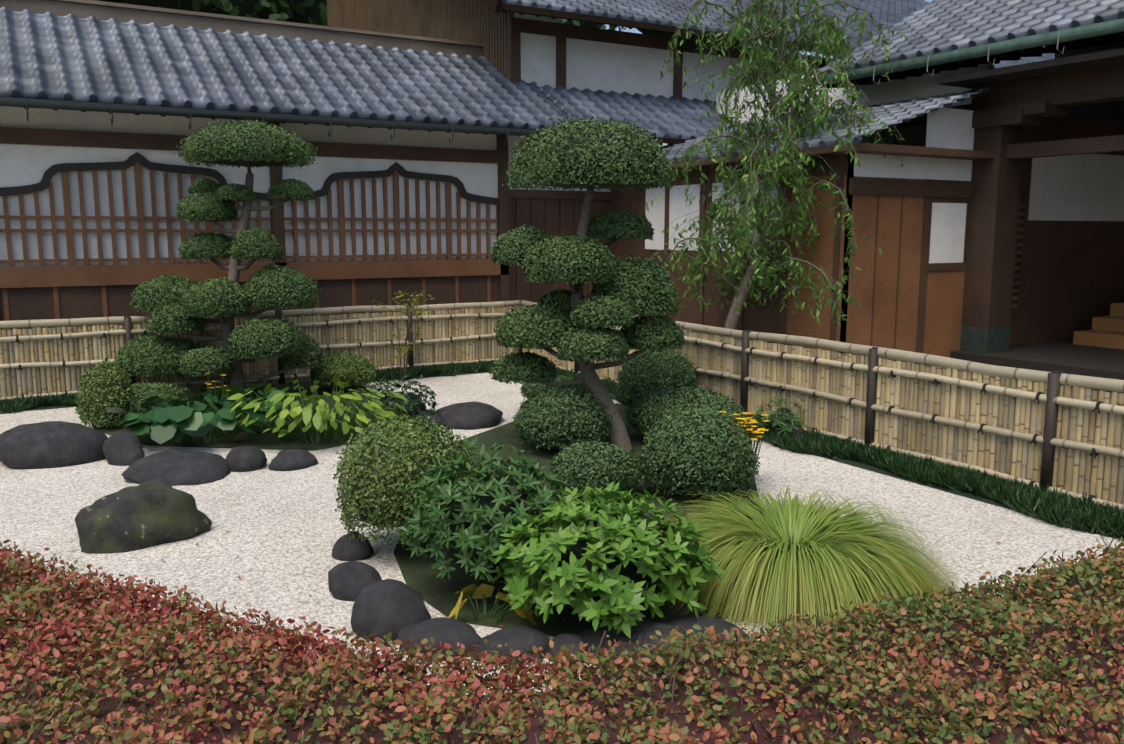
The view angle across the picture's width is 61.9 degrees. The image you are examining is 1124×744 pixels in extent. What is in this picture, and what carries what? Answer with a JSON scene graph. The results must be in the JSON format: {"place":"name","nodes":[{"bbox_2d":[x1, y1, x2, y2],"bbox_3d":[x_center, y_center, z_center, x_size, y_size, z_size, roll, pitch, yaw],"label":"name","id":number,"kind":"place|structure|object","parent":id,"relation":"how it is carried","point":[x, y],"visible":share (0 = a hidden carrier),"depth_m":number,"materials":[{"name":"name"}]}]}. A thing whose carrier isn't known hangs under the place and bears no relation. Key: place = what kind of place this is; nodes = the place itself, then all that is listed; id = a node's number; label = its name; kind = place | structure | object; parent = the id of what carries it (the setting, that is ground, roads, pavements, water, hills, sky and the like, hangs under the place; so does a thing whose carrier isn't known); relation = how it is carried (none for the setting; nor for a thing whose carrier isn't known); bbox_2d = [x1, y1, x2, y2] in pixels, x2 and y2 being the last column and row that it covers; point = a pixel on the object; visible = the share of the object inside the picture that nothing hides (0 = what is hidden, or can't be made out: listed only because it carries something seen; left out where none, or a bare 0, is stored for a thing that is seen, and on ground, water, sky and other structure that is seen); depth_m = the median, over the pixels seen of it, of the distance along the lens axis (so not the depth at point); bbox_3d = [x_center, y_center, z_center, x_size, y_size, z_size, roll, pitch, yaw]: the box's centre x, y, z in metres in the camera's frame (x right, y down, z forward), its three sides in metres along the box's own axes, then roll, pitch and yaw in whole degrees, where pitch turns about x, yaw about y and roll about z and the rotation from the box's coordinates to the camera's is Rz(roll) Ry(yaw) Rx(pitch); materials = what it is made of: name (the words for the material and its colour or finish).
{"place":"outdoors","nodes":[
{"label":"outdoors","id":0,"kind":"place"},
{"bbox_2d":[90,381,381,450],"bbox_3d":[-3.674,0.416,10.953,3.325,0.001,5.094,-5,10,-30],"label":"planting bed","id":1,"kind":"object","parent":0,"point":[260,439],"depth_m":9.46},
{"bbox_2d":[74,359,138,427],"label":"azalea shrub","id":2,"kind":"object","parent":1,"relation":"on","point":[100,390],"visible":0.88,"depth_m":9.65,"materials":[{"name":"green plant"}]},
{"bbox_2d":[99,384,285,447],"bbox_3d":[-3.648,0.425,9.251,1.703,0.513,1.634,-5,10,-30],"label":"broad-leaved plant","id":3,"kind":"object","parent":1,"relation":"on","point":[174,421],"visible":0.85,"depth_m":8.92,"materials":[{"name":"green plant"}]},
{"bbox_2d":[205,373,229,438],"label":"yellow flowers","id":4,"kind":"object","parent":1,"relation":"on","point":[218,435],"visible":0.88,"depth_m":9.27,"materials":[{"name":"green plant"}]},
{"bbox_2d":[114,118,322,412],"bbox_3d":[-4.208,-1.264,11.323,2.593,3.566,1.948,-5,10,-30],"label":"cloud tree","id":5,"kind":"object","parent":1,"relation":"on","point":[178,304],"visible":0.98,"depth_m":11.19,"materials":[{"name":"green plant"}]},
{"bbox_2d":[227,375,407,444],"bbox_3d":[-2.410,0.403,9.365,1.809,0.524,1.817,-5,10,-30],"label":"lime hosta","id":6,"kind":"object","parent":1,"relation":"on","point":[305,417],"visible":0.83,"depth_m":9.07,"materials":[{"name":"green plant"}]},
{"bbox_2d":[309,351,376,387],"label":"trimmed shrub","id":7,"kind":"object","parent":1,"relation":"on","point":[349,368],"visible":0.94,"depth_m":11.88,"materials":[{"name":"green plant"}]},
{"bbox_2d":[0,0,579,329],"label":"building wing","id":8,"kind":"structure","parent":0,"point":[106,108],"depth_m":13.30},
{"bbox_2d":[0,372,1123,694],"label":"gravel bed","id":9,"kind":"object","parent":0,"point":[278,534],"depth_m":6.57,"materials":[{"name":"white gravel"}]},
{"bbox_2d":[0,390,77,413],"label":"mondo grass","id":10,"kind":"structure","parent":9,"relation":"on","point":[16,405],"depth_m":10.96,"materials":[{"name":"green plant"}]},
{"bbox_2d":[0,421,107,468],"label":"stone","id":11,"kind":"object","parent":9,"relation":"on","point":[48,444],"visible":0.83,"depth_m":8.23,"materials":[{"name":"grey stone"}]},
{"bbox_2d":[102,431,144,465],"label":"stone","id":12,"kind":"object","parent":9,"relation":"on","point":[122,448],"visible":0.75,"depth_m":8.30,"materials":[{"name":"grey stone"}]},
{"bbox_2d":[75,481,211,553],"bbox_3d":[-2.832,0.954,6.317,0.826,0.464,0.563,-7,11,-41],"label":"stone","id":13,"kind":"object","parent":9,"relation":"on","point":[145,514],"visible":0.85,"depth_m":6.12,"materials":[{"name":"stone"}]},
{"bbox_2d":[122,451,230,485],"bbox_3d":[-3.235,0.806,7.901,0.868,0.223,0.717,6,10,-19],"label":"stone","id":14,"kind":"object","parent":9,"relation":"on","point":[184,468],"visible":0.85,"depth_m":7.78,"materials":[{"name":"grey stone"}]},
{"bbox_2d":[226,446,266,471],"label":"stone","id":15,"kind":"object","parent":9,"relation":"on","point":[244,459],"visible":0.81,"depth_m":8.06,"materials":[{"name":"grey stone"}]},
{"bbox_2d":[0,300,522,400],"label":"bamboo fence","id":16,"kind":"object","parent":9,"relation":"on","point":[36,359],"visible":0.48,"depth_m":12.61,"materials":[{"name":"beige wood"}]},
{"bbox_2d":[269,449,317,470],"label":"stone","id":17,"kind":"object","parent":9,"relation":"on","point":[290,459],"visible":0.79,"depth_m":8.14,"materials":[{"name":"grey stone"}]},
{"bbox_2d":[332,531,373,560],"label":"stone","id":18,"kind":"object","parent":9,"relation":"on","point":[345,548],"visible":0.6,"depth_m":5.88,"materials":[{"name":"grey stone"}]},
{"bbox_2d":[328,561,381,601],"bbox_3d":[-1.181,1.186,5.340,0.304,0.215,0.258,-3,14,4],"label":"stone","id":19,"kind":"object","parent":9,"relation":"on","point":[349,581],"visible":0.73,"depth_m":5.27,"materials":[{"name":"grey stone"}]},
{"bbox_2d":[351,579,430,644],"bbox_3d":[-0.892,1.230,4.836,0.425,0.288,0.346,-6,8,7],"label":"stone","id":20,"kind":"object","parent":9,"relation":"on","point":[381,608],"visible":0.79,"depth_m":4.73,"materials":[{"name":"grey stone"}]},
{"bbox_2d":[357,375,438,425],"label":"dark leafy shrub","id":21,"kind":"object","parent":9,"relation":"on","point":[415,404],"visible":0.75,"depth_m":9.69,"materials":[{"name":"green plant"}]},
{"bbox_2d":[372,290,434,380],"bbox_3d":[-2.096,-0.500,12.822,0.803,1.271,1.043,-5,10,-30],"label":"tree sapling","id":22,"kind":"object","parent":9,"relation":"on","point":[416,301],"visible":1,"depth_m":12.75,"materials":[{"name":"green plant"}]},
{"bbox_2d":[359,358,496,383],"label":"mondo grass","id":23,"kind":"structure","parent":9,"relation":"on","point":[451,370],"depth_m":13.38,"materials":[{"name":"green plant"}]},
{"bbox_2d":[417,409,445,428],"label":"stone","id":24,"kind":"object","parent":9,"relation":"on","point":[436,417],"visible":0.23,"depth_m":9.73,"materials":[{"name":"grey stone"}]},
{"bbox_2d":[398,617,481,657],"bbox_3d":[-0.613,1.310,4.669,0.416,0.155,0.381,-4,8,-24],"label":"stone","id":25,"kind":"object","parent":9,"relation":"on","point":[452,632],"visible":0.6,"depth_m":4.57,"materials":[{"name":"grey stone"}]},
{"bbox_2d":[435,401,502,429],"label":"stone","id":26,"kind":"object","parent":9,"relation":"on","point":[473,415],"visible":0.79,"depth_m":9.87,"materials":[{"name":"grey stone"}]},
{"bbox_2d":[470,625,549,663],"bbox_3d":[-0.265,1.331,4.610,0.416,0.131,0.309,-2,3,5],"label":"stone","id":27,"kind":"object","parent":9,"relation":"on","point":[520,638],"visible":0.6,"depth_m":4.52,"materials":[{"name":"grey stone"}]},
{"bbox_2d":[11,513,1012,651],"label":"fallen leaves","id":28,"kind":"object","parent":9,"relation":"on","point":[344,628],"visible":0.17,"depth_m":5.30,"materials":[{"name":"red plant"}]},
{"bbox_2d":[547,633,587,664],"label":"stone","id":29,"kind":"object","parent":9,"relation":"on","point":[563,639],"visible":0.42,"depth_m":4.51,"materials":[{"name":"grey stone"}]},
{"bbox_2d":[393,403,762,636],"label":"island soil","id":30,"kind":"structure","parent":9,"relation":"on","point":[419,575],"depth_m":5.69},
{"bbox_2d":[333,413,477,547],"bbox_3d":[-0.997,0.646,5.987,0.935,0.760,0.940,-5,10,-30],"label":"shrub","id":31,"kind":"object","parent":30,"relation":"on","point":[387,465],"visible":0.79,"depth_m":5.72,"materials":[{"name":"green plant"}]},
{"bbox_2d":[396,436,572,581],"bbox_3d":[-0.426,0.786,5.331,1.063,0.840,0.940,-5,10,-30],"label":"leafy shrub","id":32,"kind":"object","parent":30,"relation":"on","point":[471,523],"visible":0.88,"depth_m":5.12,"materials":[{"name":"green plant"}]},
{"bbox_2d":[448,581,537,624],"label":"yellow-leaved plant","id":33,"kind":"object","parent":30,"relation":"on","point":[483,591],"visible":0.83,"depth_m":5.04,"materials":[{"name":"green plant"}]},
{"bbox_2d":[520,375,580,398],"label":"ball shrub","id":34,"kind":"object","parent":30,"relation":"on","point":[528,389],"visible":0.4,"depth_m":10.54,"materials":[{"name":"green plant"}]},
{"bbox_2d":[512,382,616,449],"bbox_3d":[0.010,0.384,8.773,0.964,0.558,0.959,-5,10,-30],"label":"ball shrub","id":35,"kind":"object","parent":30,"relation":"on","point":[566,413],"visible":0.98,"depth_m":8.51,"materials":[{"name":"green plant"}]},
{"bbox_2d":[488,116,685,452],"bbox_3d":[0.215,-0.830,8.916,1.736,3.071,1.651,-5,10,-30],"label":"cloud tree","id":36,"kind":"object","parent":30,"relation":"on","point":[574,324],"visible":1,"depth_m":8.52,"materials":[{"name":"green plant"}]},
{"bbox_2d":[549,439,644,493],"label":"ball shrub","id":37,"kind":"object","parent":30,"relation":"on","point":[589,463],"visible":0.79,"depth_m":7.09,"materials":[{"name":"green plant"}]},
{"bbox_2d":[490,482,726,637],"bbox_3d":[0.215,0.934,4.977,1.255,0.693,1.219,-5,10,-30],"label":"bright green shrub","id":38,"kind":"object","parent":30,"relation":"on","point":[614,568],"visible":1,"depth_m":4.68,"materials":[{"name":"green plant"}]},
{"bbox_2d":[615,349,698,403],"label":"ball shrub","id":39,"kind":"object","parent":30,"relation":"on","point":[642,374],"visible":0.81,"depth_m":10.38,"materials":[{"name":"green plant"}]},
{"bbox_2d":[623,385,750,436],"bbox_3d":[1.207,0.373,9.244,1.230,0.451,1.270,-5,10,-30],"label":"trimmed shrub","id":40,"kind":"object","parent":30,"relation":"on","point":[647,409],"visible":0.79,"depth_m":8.99,"materials":[{"name":"green plant"}]},
{"bbox_2d":[636,406,762,499],"bbox_3d":[1.065,0.587,7.339,0.953,0.655,0.968,-5,10,-30],"label":"ball shrub","id":41,"kind":"object","parent":30,"relation":"on","point":[686,453],"visible":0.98,"depth_m":7.05,"materials":[{"name":"green plant"}]},
{"bbox_2d":[720,411,769,487],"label":"yellow flowers","id":42,"kind":"object","parent":30,"relation":"on","point":[749,431],"visible":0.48,"depth_m":7.47,"materials":[{"name":"yellow plant"}]},
{"bbox_2d":[654,486,974,632],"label":"hakone grass","id":43,"kind":"object","parent":30,"relation":"on","point":[794,556],"depth_m":5.17,"materials":[{"name":"green plant"}]},
{"bbox_2d":[577,620,687,670],"bbox_3d":[0.353,1.340,4.563,0.554,0.120,0.622,-13,17,-22],"label":"stone","id":44,"kind":"object","parent":9,"relation":"on","point":[644,630],"visible":0.29,"depth_m":4.58,"materials":[{"name":"grey stone"}]},
{"bbox_2d":[667,616,749,652],"bbox_3d":[0.723,1.323,4.626,0.505,0.150,0.442,6,10,-7],"label":"stone","id":45,"kind":"object","parent":9,"relation":"on","point":[688,623],"visible":0.23,"depth_m":4.65,"materials":[{"name":"grey stone"}]},
{"bbox_2d":[753,395,809,434],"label":"green plant","id":46,"kind":"object","parent":9,"relation":"on","point":[780,418],"visible":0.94,"depth_m":9.18,"materials":[{"name":"green plant"}]},
{"bbox_2d":[783,425,803,437],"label":"stone","id":47,"kind":"object","parent":9,"relation":"on","point":[795,430],"visible":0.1,"depth_m":9.08,"materials":[{"name":"grey stone"}]},
{"bbox_2d":[601,0,1044,146],"label":"sky","id":48,"kind":"structure","parent":0,"point":[633,30],"materials":[{"name":"white"}]},
{"label":"ground","id":49,"kind":"structure","parent":0,"visible":0},
{"bbox_2d":[96,0,126,3],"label":"tree","id":50,"kind":"object","parent":49,"relation":"on","point":[122,1],"depth_m":29.66,"materials":[{"name":"green plant"}]},
{"bbox_2d":[110,0,327,25],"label":"tree","id":51,"kind":"object","parent":49,"relation":"on","point":[313,12],"visible":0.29,"depth_m":28.85,"materials":[{"name":"green plant"}]},
{"bbox_2d":[0,531,1123,743],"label":"hedge","id":52,"kind":"object","parent":49,"relation":"on","point":[1040,660],"visible":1,"depth_m":3.07,"materials":[{"name":"red plant"}]},
{"bbox_2d":[518,299,1123,510],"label":"bamboo fence","id":53,"kind":"object","parent":49,"relation":"on","point":[1061,430],"visible":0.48,"depth_m":8.02,"materials":[{"name":"beige wood"}]},
{"label":"outside paving","id":54,"kind":"structure","parent":0,"visible":0},
{"bbox_2d":[327,0,1123,392],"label":"building","id":55,"kind":"structure","parent":54,"relation":"on","point":[989,214],"depth_m":13.46,"materials":[{"name":"wood"}]},
{"bbox_2d":[514,12,749,46],"bbox_3d":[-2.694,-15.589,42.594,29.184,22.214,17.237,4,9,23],"label":"gutter","id":56,"kind":"object","parent":55,"relation":"attached to","point":[575,22],"depth_m":39.82,"materials":[{"name":"brown metal"}]},
{"bbox_2d":[645,0,919,329],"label":"weeping tree","id":57,"kind":"object","parent":54,"relation":"on","point":[748,264],"visible":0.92,"depth_m":12.29,"materials":[{"name":"green plant"}]},
{"bbox_2d":[548,367,1123,538],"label":"mondo grass","id":58,"kind":"structure","parent":54,"relation":"on","point":[1059,509],"depth_m":7.50,"materials":[{"name":"green plant"}]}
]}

